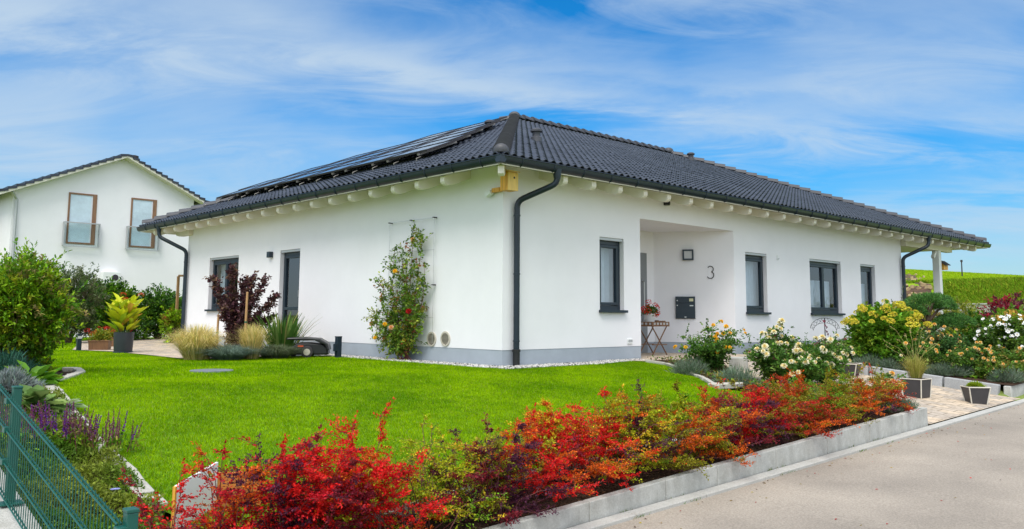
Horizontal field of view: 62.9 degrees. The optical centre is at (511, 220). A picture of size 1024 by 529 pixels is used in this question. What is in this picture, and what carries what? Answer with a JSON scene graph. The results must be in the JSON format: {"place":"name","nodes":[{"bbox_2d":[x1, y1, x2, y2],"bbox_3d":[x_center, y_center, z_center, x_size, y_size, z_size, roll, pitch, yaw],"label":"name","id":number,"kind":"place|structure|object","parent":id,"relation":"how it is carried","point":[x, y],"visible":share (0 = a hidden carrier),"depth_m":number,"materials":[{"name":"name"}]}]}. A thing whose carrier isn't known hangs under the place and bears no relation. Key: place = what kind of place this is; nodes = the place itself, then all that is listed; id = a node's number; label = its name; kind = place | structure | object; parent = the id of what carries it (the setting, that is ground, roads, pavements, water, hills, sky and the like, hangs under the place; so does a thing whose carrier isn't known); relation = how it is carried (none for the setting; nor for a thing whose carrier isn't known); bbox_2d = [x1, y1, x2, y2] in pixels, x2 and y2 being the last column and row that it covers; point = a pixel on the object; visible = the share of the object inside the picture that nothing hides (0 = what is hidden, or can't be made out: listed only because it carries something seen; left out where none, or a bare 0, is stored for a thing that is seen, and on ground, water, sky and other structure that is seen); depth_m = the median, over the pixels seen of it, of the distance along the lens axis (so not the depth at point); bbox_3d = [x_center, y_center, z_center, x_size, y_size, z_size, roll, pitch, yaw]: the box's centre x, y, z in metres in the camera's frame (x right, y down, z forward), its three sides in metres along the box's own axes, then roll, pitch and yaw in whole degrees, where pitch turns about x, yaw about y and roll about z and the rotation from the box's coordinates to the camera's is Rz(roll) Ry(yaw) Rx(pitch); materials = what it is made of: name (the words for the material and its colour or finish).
{"place":"outdoors","nodes":[
{"label":"outdoors","id":0,"kind":"place"},
{"bbox_2d":[0,371,169,528],"bbox_3d":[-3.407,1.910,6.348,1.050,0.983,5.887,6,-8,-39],"label":"ground cover","id":1,"kind":"object","parent":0,"point":[108,467],"visible":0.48,"depth_m":6.35,"materials":[{"name":"green plant"}]},
{"bbox_2d":[0,363,46,391],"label":"silver plant","id":2,"kind":"object","parent":1,"relation":"on","point":[12,376],"visible":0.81,"depth_m":9.05,"materials":[{"name":"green plant"}]},
{"bbox_2d":[0,346,47,371],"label":"juniper","id":3,"kind":"object","parent":1,"relation":"on","point":[13,357],"visible":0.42,"depth_m":11.01,"materials":[{"name":"green plant"}]},
{"bbox_2d":[0,404,48,449],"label":"violet sage","id":4,"kind":"object","parent":1,"relation":"on","point":[26,427],"visible":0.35,"depth_m":6.89,"materials":[{"name":"purple plant"}]},
{"bbox_2d":[4,360,63,384],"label":"hosta","id":5,"kind":"object","parent":1,"relation":"on","point":[50,377],"visible":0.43,"depth_m":9.67,"materials":[{"name":"green plant"}]},
{"bbox_2d":[4,384,72,412],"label":"hosta","id":6,"kind":"object","parent":1,"relation":"on","point":[34,395],"visible":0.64,"depth_m":8.05,"materials":[{"name":"green plant"}]},
{"bbox_2d":[0,237,90,370],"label":"leafy shrub","id":7,"kind":"object","parent":1,"relation":"on","point":[36,312],"visible":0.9,"depth_m":11.33,"materials":[{"name":"green plant"}]},
{"bbox_2d":[21,398,101,451],"bbox_3d":[-3.886,1.745,7.137,0.661,0.450,0.706,6,-9,-43],"label":"violet sage","id":8,"kind":"object","parent":1,"relation":"on","point":[63,434],"visible":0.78,"depth_m":7.06,"materials":[{"name":"purple plant"}]},
{"bbox_2d":[60,408,145,456],"bbox_3d":[-3.521,1.808,7.124,0.572,0.395,0.561,-2,-7,18],"label":"violet sage","id":9,"kind":"object","parent":1,"relation":"on","point":[113,439],"visible":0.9,"depth_m":7.08,"materials":[{"name":"purple plant"}]},
{"bbox_2d":[117,458,243,528],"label":"barberry shrub","id":10,"kind":"object","parent":1,"relation":"on","point":[144,508],"visible":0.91,"depth_m":4.76,"materials":[{"name":"red plant"}]},
{"bbox_2d":[73,339,260,357],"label":"patio","id":11,"kind":"structure","parent":0,"point":[144,346],"depth_m":20.08,"materials":[{"name":"stone"}]},
{"bbox_2d":[75,276,154,339],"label":"leafy shrub","id":12,"kind":"object","parent":11,"relation":"on","point":[111,287],"visible":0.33,"depth_m":26.03,"materials":[{"name":"green plant"}]},
{"bbox_2d":[113,332,133,352],"bbox_3d":[-8.357,2.622,18.010,0.411,0.440,0.411,6,-9,-43],"label":"round planter","id":13,"kind":"object","parent":11,"relation":"on","point":[123,342],"visible":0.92,"depth_m":17.85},
{"bbox_2d":[102,292,147,331],"bbox_3d":[-8.330,2.005,18.057,0.906,0.928,0.908,6,-9,-43],"label":"canna","id":14,"kind":"object","parent":13,"relation":"in","point":[123,315],"visible":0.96,"depth_m":17.95,"materials":[{"name":"green plant"}]},
{"bbox_2d":[132,282,180,338],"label":"hedge","id":15,"kind":"object","parent":11,"relation":"on","point":[153,310],"visible":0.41,"depth_m":27.57,"materials":[{"name":"green plant"}]},
{"bbox_2d":[203,262,281,347],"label":"purple shrub","id":16,"kind":"object","parent":11,"relation":"on","point":[232,312],"visible":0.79,"depth_m":17.74,"materials":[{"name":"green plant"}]},
{"bbox_2d":[247,309,317,354],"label":"yucca","id":17,"kind":"object","parent":11,"relation":"on","point":[279,334],"visible":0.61,"depth_m":16.99,"materials":[{"name":"green plant"}]},
{"bbox_2d":[151,323,240,359],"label":"feather grass","id":18,"kind":"object","parent":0,"point":[193,339],"depth_m":15.28,"materials":[{"name":"beige plant"}]},
{"bbox_2d":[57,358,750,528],"bbox_3d":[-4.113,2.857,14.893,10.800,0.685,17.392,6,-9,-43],"label":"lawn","id":19,"kind":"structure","parent":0,"point":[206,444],"depth_m":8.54,"materials":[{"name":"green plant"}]},
{"bbox_2d":[32,349,460,384],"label":"grass","id":20,"kind":"structure","parent":19,"relation":"on","point":[101,366],"depth_m":13.60,"materials":[{"name":"green plant"}]},
{"bbox_2d":[188,343,276,359],"bbox_3d":[-5.284,2.425,15.566,1.898,0.306,1.947,6,-9,-43],"label":"blue fescue","id":21,"kind":"object","parent":20,"relation":"on","point":[235,352],"visible":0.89,"depth_m":15.29,"materials":[{"name":"green plant"}]},
{"bbox_2d":[232,323,269,358],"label":"feather grass","id":22,"kind":"object","parent":20,"relation":"on","point":[252,338],"depth_m":15.74,"materials":[{"name":"beige plant"}]},
{"bbox_2d":[251,343,311,358],"bbox_3d":[-4.553,2.510,16.166,1.669,0.283,1.677,6,-9,-43],"label":"blue fescue","id":23,"kind":"object","parent":20,"relation":"on","point":[285,351],"visible":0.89,"depth_m":15.92,"materials":[{"name":"green plant"}]},
{"bbox_2d":[286,337,330,356],"bbox_3d":[-4.063,2.531,16.765,0.832,0.400,0.632,1,-7,-7],"label":"robot mower","id":24,"kind":"object","parent":20,"relation":"on","point":[322,347],"visible":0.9,"depth_m":16.56,"materials":[{"name":"black plastic"}]},
{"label":"gravel strip","id":25,"kind":"structure","parent":19,"relation":"on","visible":0},
{"bbox_2d":[361,220,432,359],"bbox_3d":[-2.242,1.397,15.878,0.597,2.810,2.040,6,-9,-43],"label":"climbing rose","id":26,"kind":"object","parent":25,"relation":"on","point":[399,344],"visible":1,"depth_m":15.72,"materials":[{"name":"green plant"}]},
{"bbox_2d":[317,354,643,368],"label":"gravel","id":27,"kind":"structure","parent":25,"relation":"on","point":[596,362],"depth_m":14.78,"materials":[{"name":"grey gravel"}]},
{"bbox_2d":[0,0,1023,274],"label":"sky","id":28,"kind":"structure","parent":0,"point":[911,108],"materials":[{"name":"blue"}]},
{"bbox_2d":[58,276,1023,528],"bbox_3d":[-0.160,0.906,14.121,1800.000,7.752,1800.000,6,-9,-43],"label":"ground","id":29,"kind":"structure","parent":0,"point":[167,514],"depth_m":13.99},
{"bbox_2d":[0,469,40,528],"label":"concrete wall","id":30,"kind":"structure","parent":29,"relation":"on","point":[8,520],"depth_m":5.14,"materials":[{"name":"grey concrete"}]},
{"bbox_2d":[0,384,139,528],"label":"fence","id":31,"kind":"object","parent":30,"relation":"on","point":[12,429],"visible":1,"depth_m":4.82,"materials":[{"name":"green metal"}]},
{"bbox_2d":[0,154,208,336],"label":"neighbour house","id":32,"kind":"structure","parent":29,"relation":"on","point":[97,212],"depth_m":32.50,"materials":[{"name":"white paint"}]},
{"bbox_2d":[62,192,100,247],"bbox_3d":[-16.387,-0.017,31.926,1.281,2.069,0.220,6,-9,-43],"label":"window","id":33,"kind":"structure","parent":32,"relation":"in","point":[79,204],"depth_m":31.95,"materials":[{"name":"clear glass"}]},
{"bbox_2d":[125,198,159,250],"bbox_3d":[-14.729,0.157,33.470,1.267,2.088,0.220,6,-9,-43],"label":"window","id":34,"kind":"structure","parent":32,"relation":"in","point":[141,208],"depth_m":33.44,"materials":[{"name":"clear glass"}]},
{"bbox_2d":[157,303,181,342],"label":"leafy shrub","id":35,"kind":"object","parent":29,"relation":"on","point":[172,319],"visible":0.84,"depth_m":23.93,"materials":[{"name":"green plant"}]},
{"bbox_2d":[171,462,260,528],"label":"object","id":36,"kind":"object","parent":29,"relation":"on","point":[192,486],"visible":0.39,"depth_m":5.91,"materials":[{"name":"grey stone"}]},
{"bbox_2d":[136,111,991,365],"bbox_3d":[2.644,0.610,26.828,22.840,7.170,16.090,6,-9,-43],"label":"bungalow","id":37,"kind":"object","parent":29,"relation":"on","point":[573,246],"visible":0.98,"depth_m":18.08,"materials":[{"name":"white paint"}]},
{"bbox_2d":[204,255,238,310],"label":"window","id":38,"kind":"structure","parent":37,"relation":"in","point":[220,264],"depth_m":22.61,"materials":[{"name":"grey glass"}]},
{"bbox_2d":[282,249,299,336],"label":"glazed door","id":39,"kind":"structure","parent":37,"relation":"in","point":[291,257],"depth_m":20.38,"materials":[{"name":"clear glass"}]},
{"bbox_2d":[500,169,519,191],"bbox_3d":[-0.040,-0.691,14.097,0.250,0.388,0.250,6,-9,-43],"label":"bird box","id":40,"kind":"object","parent":37,"relation":"attached to","point":[509,181],"visible":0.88,"depth_m":14.02,"materials":[{"name":"yellow wood"}]},
{"bbox_2d":[599,237,627,312],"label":"window","id":41,"kind":"structure","parent":37,"relation":"in","point":[609,247],"depth_m":16.34,"materials":[{"name":"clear glass"}]},
{"bbox_2d":[640,253,647,352],"bbox_3d":[2.704,1.827,18.753,1.120,2.266,0.100,6,-9,-43],"label":"entrance door","id":42,"kind":"structure","parent":37,"relation":"in","point":[643,256],"depth_m":19.06,"materials":[{"name":"grey"}]},
{"bbox_2d":[675,297,694,318],"bbox_3d":[3.967,1.989,19.156,0.440,0.504,0.078,-1,-7,15],"label":"mailbox","id":43,"kind":"object","parent":37,"relation":"attached to","point":[685,307],"visible":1,"depth_m":19.12,"materials":[{"name":"black metal"}]},
{"bbox_2d":[676,303,694,317],"bbox_3d":[3.960,2.056,19.124,0.424,0.344,0.012,-1,-7,15],"label":"door","id":44,"kind":"structure","parent":43,"relation":"in","point":[683,310],"depth_m":19.12,"materials":[{"name":"grey metal"}]},
{"bbox_2d":[745,252,771,313],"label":"window","id":45,"kind":"structure","parent":37,"relation":"in","point":[753,261],"depth_m":19.96,"materials":[{"name":"clear glass"}]},
{"bbox_2d":[809,259,845,314],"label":"window","id":46,"kind":"structure","parent":37,"relation":"in","point":[823,273],"depth_m":22.34,"materials":[{"name":"clear glass"}]},
{"bbox_2d":[860,264,873,305],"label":"window","id":47,"kind":"structure","parent":37,"relation":"in","point":[865,270],"depth_m":24.07,"materials":[{"name":"clear glass"}]},
{"bbox_2d":[378,388,903,528],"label":"bark mulch","id":48,"kind":"object","parent":29,"relation":"on","point":[653,476],"visible":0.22,"depth_m":7.43,"materials":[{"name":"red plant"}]},
{"bbox_2d":[157,439,286,528],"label":"barberry shrub","id":49,"kind":"object","parent":48,"relation":"on","point":[227,498],"visible":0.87,"depth_m":5.04,"materials":[{"name":"red plant"}]},
{"bbox_2d":[197,423,389,528],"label":"barberry shrub","id":50,"kind":"object","parent":48,"relation":"on","point":[287,465],"visible":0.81,"depth_m":5.17,"materials":[{"name":"red plant"}]},
{"bbox_2d":[240,443,408,528],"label":"barberry shrub","id":51,"kind":"object","parent":48,"relation":"on","point":[332,522],"visible":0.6,"depth_m":5.26,"materials":[{"name":"red plant"}]},
{"bbox_2d":[291,397,468,528],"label":"barberry shrub","id":52,"kind":"object","parent":48,"relation":"on","point":[382,471],"visible":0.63,"depth_m":5.57,"materials":[{"name":"red plant"}]},
{"bbox_2d":[365,414,508,528],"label":"barberry shrub","id":53,"kind":"object","parent":48,"relation":"on","point":[411,461],"visible":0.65,"depth_m":5.92,"materials":[{"name":"green plant"}]},
{"bbox_2d":[388,427,507,528],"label":"barberry shrub","id":54,"kind":"object","parent":48,"relation":"on","point":[459,470],"visible":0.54,"depth_m":6.15,"materials":[{"name":"green plant"}]},
{"bbox_2d":[413,412,574,528],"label":"barberry shrub","id":55,"kind":"object","parent":48,"relation":"on","point":[509,470],"visible":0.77,"depth_m":6.20,"materials":[{"name":"red plant"}]},
{"bbox_2d":[467,402,604,504],"bbox_3d":[0.150,1.867,6.747,1.121,0.783,1.260,0,-6,0],"label":"barberry shrub","id":56,"kind":"object","parent":48,"relation":"on","point":[553,465],"visible":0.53,"depth_m":6.63,"materials":[{"name":"red plant"}]},
{"bbox_2d":[502,395,642,488],"bbox_3d":[0.499,1.878,7.125,1.274,0.795,1.358,6,-9,-43],"label":"barberry shrub","id":57,"kind":"object","parent":48,"relation":"on","point":[556,423],"visible":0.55,"depth_m":7.05,"materials":[{"name":"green plant"}]},
{"bbox_2d":[528,383,674,491],"bbox_3d":[0.798,1.883,7.458,1.186,0.862,1.257,6,-9,-43],"label":"barberry shrub","id":58,"kind":"object","parent":48,"relation":"on","point":[607,440],"visible":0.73,"depth_m":7.35,"materials":[{"name":"red plant"}]},
{"bbox_2d":[580,379,712,480],"bbox_3d":[1.122,1.880,7.590,1.264,0.916,1.244,-2,-7,22],"label":"barberry shrub","id":59,"kind":"object","parent":48,"relation":"on","point":[678,467],"visible":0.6,"depth_m":7.54,"materials":[{"name":"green plant"}]},
{"bbox_2d":[622,389,754,467],"bbox_3d":[1.539,1.972,8.020,1.375,0.773,1.240,6,-9,-43],"label":"barberry shrub","id":60,"kind":"object","parent":48,"relation":"on","point":[699,440],"visible":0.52,"depth_m":7.89,"materials":[{"name":"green plant"}]},
{"bbox_2d":[655,378,779,457],"bbox_3d":[1.962,1.986,8.432,1.324,0.794,1.272,1,-7,-2],"label":"barberry shrub","id":61,"kind":"object","parent":48,"relation":"on","point":[725,445],"visible":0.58,"depth_m":8.25,"materials":[{"name":"red plant"}]},
{"bbox_2d":[685,371,792,448],"bbox_3d":[2.381,2.008,8.887,1.369,0.827,1.120,6,-9,-43],"label":"barberry shrub","id":62,"kind":"object","parent":48,"relation":"on","point":[749,431],"visible":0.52,"depth_m":8.76,"materials":[{"name":"red plant"}]},
{"bbox_2d":[728,374,842,444],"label":"barberry shrub","id":63,"kind":"object","parent":48,"relation":"on","point":[786,412],"visible":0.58,"depth_m":9.07,"materials":[{"name":"red plant"}]},
{"bbox_2d":[746,370,860,437],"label":"barberry shrub","id":64,"kind":"object","parent":48,"relation":"on","point":[827,422],"visible":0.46,"depth_m":9.47,"materials":[{"name":"red plant"}]},
{"bbox_2d":[781,367,879,425],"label":"barberry shrub","id":65,"kind":"object","parent":48,"relation":"on","point":[839,403],"visible":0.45,"depth_m":10.02,"materials":[{"name":"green plant"}]},
{"bbox_2d":[818,362,902,420],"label":"barberry shrub","id":66,"kind":"object","parent":48,"relation":"on","point":[862,390],"visible":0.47,"depth_m":10.45,"materials":[{"name":"red plant"}]},
{"bbox_2d":[842,363,916,414],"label":"barberry shrub","id":67,"kind":"object","parent":48,"relation":"on","point":[908,408],"visible":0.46,"depth_m":10.99,"materials":[{"name":"red plant"}]},
{"bbox_2d":[483,407,927,528],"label":"planter wall","id":68,"kind":"structure","parent":29,"relation":"on","point":[649,493],"depth_m":7.86,"materials":[{"name":"grey concrete"}]},
{"bbox_2d":[742,353,1023,385],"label":"shrub bed","id":69,"kind":"object","parent":29,"relation":"on","point":[987,381],"visible":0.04,"depth_m":14.73,"materials":[{"name":"green plant"}]},
{"bbox_2d":[840,298,932,362],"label":"hydrangea","id":70,"kind":"object","parent":69,"relation":"on","point":[870,329],"visible":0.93,"depth_m":16.26,"materials":[{"name":"yellow plant"}]},
{"bbox_2d":[891,336,942,369],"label":"rose bush","id":71,"kind":"object","parent":69,"relation":"on","point":[930,354],"visible":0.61,"depth_m":15.70,"materials":[{"name":"green plant"}]},
{"bbox_2d":[901,291,977,331],"bbox_3d":[9.243,2.332,18.133,1.782,1.644,1.292,1,-7,-9],"label":"cloud pine","id":72,"kind":"object","parent":69,"relation":"on","point":[939,301],"visible":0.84,"depth_m":18.04,"materials":[{"name":"green plant"}]},
{"bbox_2d":[914,323,971,358],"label":"rose bush","id":73,"kind":"object","parent":69,"relation":"on","point":[948,343],"visible":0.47,"depth_m":16.72,"materials":[{"name":"green plant"}]},
{"bbox_2d":[927,359,974,376],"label":"lavender","id":74,"kind":"object","parent":69,"relation":"on","point":[962,372],"visible":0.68,"depth_m":15.13,"materials":[{"name":"green plant"}]},
{"bbox_2d":[939,296,981,340],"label":"yellow shrub","id":75,"kind":"object","parent":69,"relation":"on","point":[962,307],"visible":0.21,"depth_m":23.03,"materials":[{"name":"green plant"}]},
{"bbox_2d":[934,346,989,375],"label":"rose bush","id":76,"kind":"object","parent":69,"relation":"on","point":[964,359],"visible":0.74,"depth_m":15.25,"materials":[{"name":"green plant"}]},
{"bbox_2d":[954,307,996,346],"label":"leafy shrub","id":77,"kind":"object","parent":69,"relation":"on","point":[971,332],"visible":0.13,"depth_m":18.69,"materials":[{"name":"green plant"}]},
{"bbox_2d":[944,339,1009,373],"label":"rose bush","id":78,"kind":"object","parent":69,"relation":"on","point":[983,353],"visible":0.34,"depth_m":15.39,"materials":[{"name":"green plant"}]},
{"bbox_2d":[972,324,1000,349],"bbox_3d":[9.750,2.555,16.989,0.771,0.904,0.730,6,-9,-43],"label":"white anemone","id":79,"kind":"object","parent":69,"relation":"on","point":[979,335],"visible":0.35,"depth_m":16.99,"materials":[{"name":"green plant"}]},
{"bbox_2d":[971,354,1023,384],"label":"rose bush","id":80,"kind":"object","parent":69,"relation":"on","point":[986,369],"visible":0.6,"depth_m":14.85,"materials":[{"name":"green plant"}]},
{"bbox_2d":[977,291,1023,319],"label":"red shrub","id":81,"kind":"object","parent":69,"relation":"on","point":[1001,303],"visible":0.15,"depth_m":19.54,"materials":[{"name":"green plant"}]},
{"bbox_2d":[981,314,1023,352],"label":"white anemone","id":82,"kind":"object","parent":69,"relation":"on","point":[1011,330],"visible":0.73,"depth_m":16.25,"materials":[{"name":"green plant"}]},
{"bbox_2d":[981,302,1023,346],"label":"hydrangea","id":83,"kind":"object","parent":69,"relation":"on","point":[1011,311],"visible":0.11,"depth_m":17.56,"materials":[{"name":"green plant"}]},
{"bbox_2d":[984,345,1023,373],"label":"rose bush","id":84,"kind":"object","parent":69,"relation":"on","point":[1017,354],"visible":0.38,"depth_m":15.37,"materials":[{"name":"green plant"}]},
{"bbox_2d":[985,364,1023,382],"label":"lavender","id":85,"kind":"object","parent":69,"relation":"on","point":[1014,376],"visible":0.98,"depth_m":14.52,"materials":[{"name":"green plant"}]},
{"bbox_2d":[641,352,697,357],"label":"porch floor","id":86,"kind":"structure","parent":0,"point":[646,355],"depth_m":17.82,"materials":[{"name":"stone"}]},
{"bbox_2d":[641,322,668,354],"bbox_3d":[3.034,2.535,18.031,0.603,0.715,0.443,6,-9,-43],"label":"folding table","id":87,"kind":"object","parent":86,"relation":"on","point":[655,324],"visible":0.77,"depth_m":17.92,"materials":[{"name":"brown wood"}]},
{"bbox_2d":[654,360,779,390],"bbox_3d":[3.567,2.631,14.014,1.321,0.417,4.015,2,-7,-17],"label":"rose bed","id":88,"kind":"object","parent":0,"point":[710,378],"visible":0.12,"depth_m":13.35,"materials":[{"name":"grey plant"}]},
{"bbox_2d":[667,354,711,374],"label":"lavender","id":89,"kind":"object","parent":88,"relation":"on","point":[686,367],"visible":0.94,"depth_m":14.13,"materials":[{"name":"green plant"}]},
{"bbox_2d":[673,318,750,371],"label":"rose bush","id":90,"kind":"object","parent":88,"relation":"on","point":[713,355],"visible":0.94,"depth_m":14.40,"materials":[{"name":"green plant"}]},
{"bbox_2d":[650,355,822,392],"bbox_3d":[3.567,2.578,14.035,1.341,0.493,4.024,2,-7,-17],"label":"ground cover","id":91,"kind":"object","parent":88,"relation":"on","point":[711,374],"visible":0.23,"depth_m":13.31,"materials":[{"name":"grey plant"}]},
{"bbox_2d":[713,362,760,384],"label":"lavender","id":92,"kind":"object","parent":88,"relation":"on","point":[741,375],"visible":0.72,"depth_m":12.94,"materials":[{"name":"green plant"}]},
{"bbox_2d":[602,404,1023,528],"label":"road","id":93,"kind":"structure","parent":0,"point":[923,484],"depth_m":7.59,"materials":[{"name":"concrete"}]},
{"bbox_2d":[566,399,1023,528],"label":"kerb","id":94,"kind":"structure","parent":93,"relation":"on","point":[605,522],"depth_m":8.22,"materials":[{"name":"concrete"}]},
{"bbox_2d":[632,354,1020,423],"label":"driveway","id":95,"kind":"structure","parent":0,"point":[942,403],"depth_m":13.27,"materials":[{"name":"stone"}]},
{"bbox_2d":[738,318,811,383],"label":"rose bush","id":96,"kind":"object","parent":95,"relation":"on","point":[767,349],"visible":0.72,"depth_m":13.77,"materials":[{"name":"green plant"}]},
{"bbox_2d":[764,341,831,387],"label":"rose bush","id":97,"kind":"object","parent":95,"relation":"on","point":[809,364],"visible":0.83,"depth_m":13.18,"materials":[{"name":"white plant"}]},
{"bbox_2d":[792,320,854,384],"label":"rose bush","id":98,"kind":"object","parent":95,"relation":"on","point":[836,353],"visible":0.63,"depth_m":13.80,"materials":[{"name":"green plant"}]},
{"bbox_2d":[900,377,931,398],"bbox_3d":[6.536,2.700,13.535,0.356,0.307,0.357,5,-8,-37],"label":"square pot","id":99,"kind":"object","parent":95,"relation":"on","point":[921,388],"visible":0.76,"depth_m":13.43,"materials":[{"name":"plastic"}]},
{"bbox_2d":[883,326,934,377],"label":"potted grass","id":100,"kind":"object","parent":99,"relation":"in","point":[916,368],"depth_m":13.51,"materials":[{"name":"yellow plant"}]},
{"bbox_2d":[960,385,990,403],"bbox_3d":[7.349,2.761,13.268,0.339,0.270,0.338,0,-7,5],"label":"square pot","id":101,"kind":"object","parent":95,"relation":"on","point":[976,395],"visible":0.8,"depth_m":13.14,"materials":[{"name":"stone"}]},
{"bbox_2d":[905,269,1023,302],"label":"meadow grass","id":102,"kind":"structure","parent":0,"point":[980,287],"depth_m":36.80,"materials":[{"name":"green plant"}]},
{"label":"far lawn","id":103,"kind":"structure","parent":0,"visible":0},
{"bbox_2d":[57,262,111,343],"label":"grey green shrub","id":104,"kind":"object","parent":103,"relation":"on","point":[87,292],"visible":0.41,"depth_m":23.64,"materials":[{"name":"green plant"}]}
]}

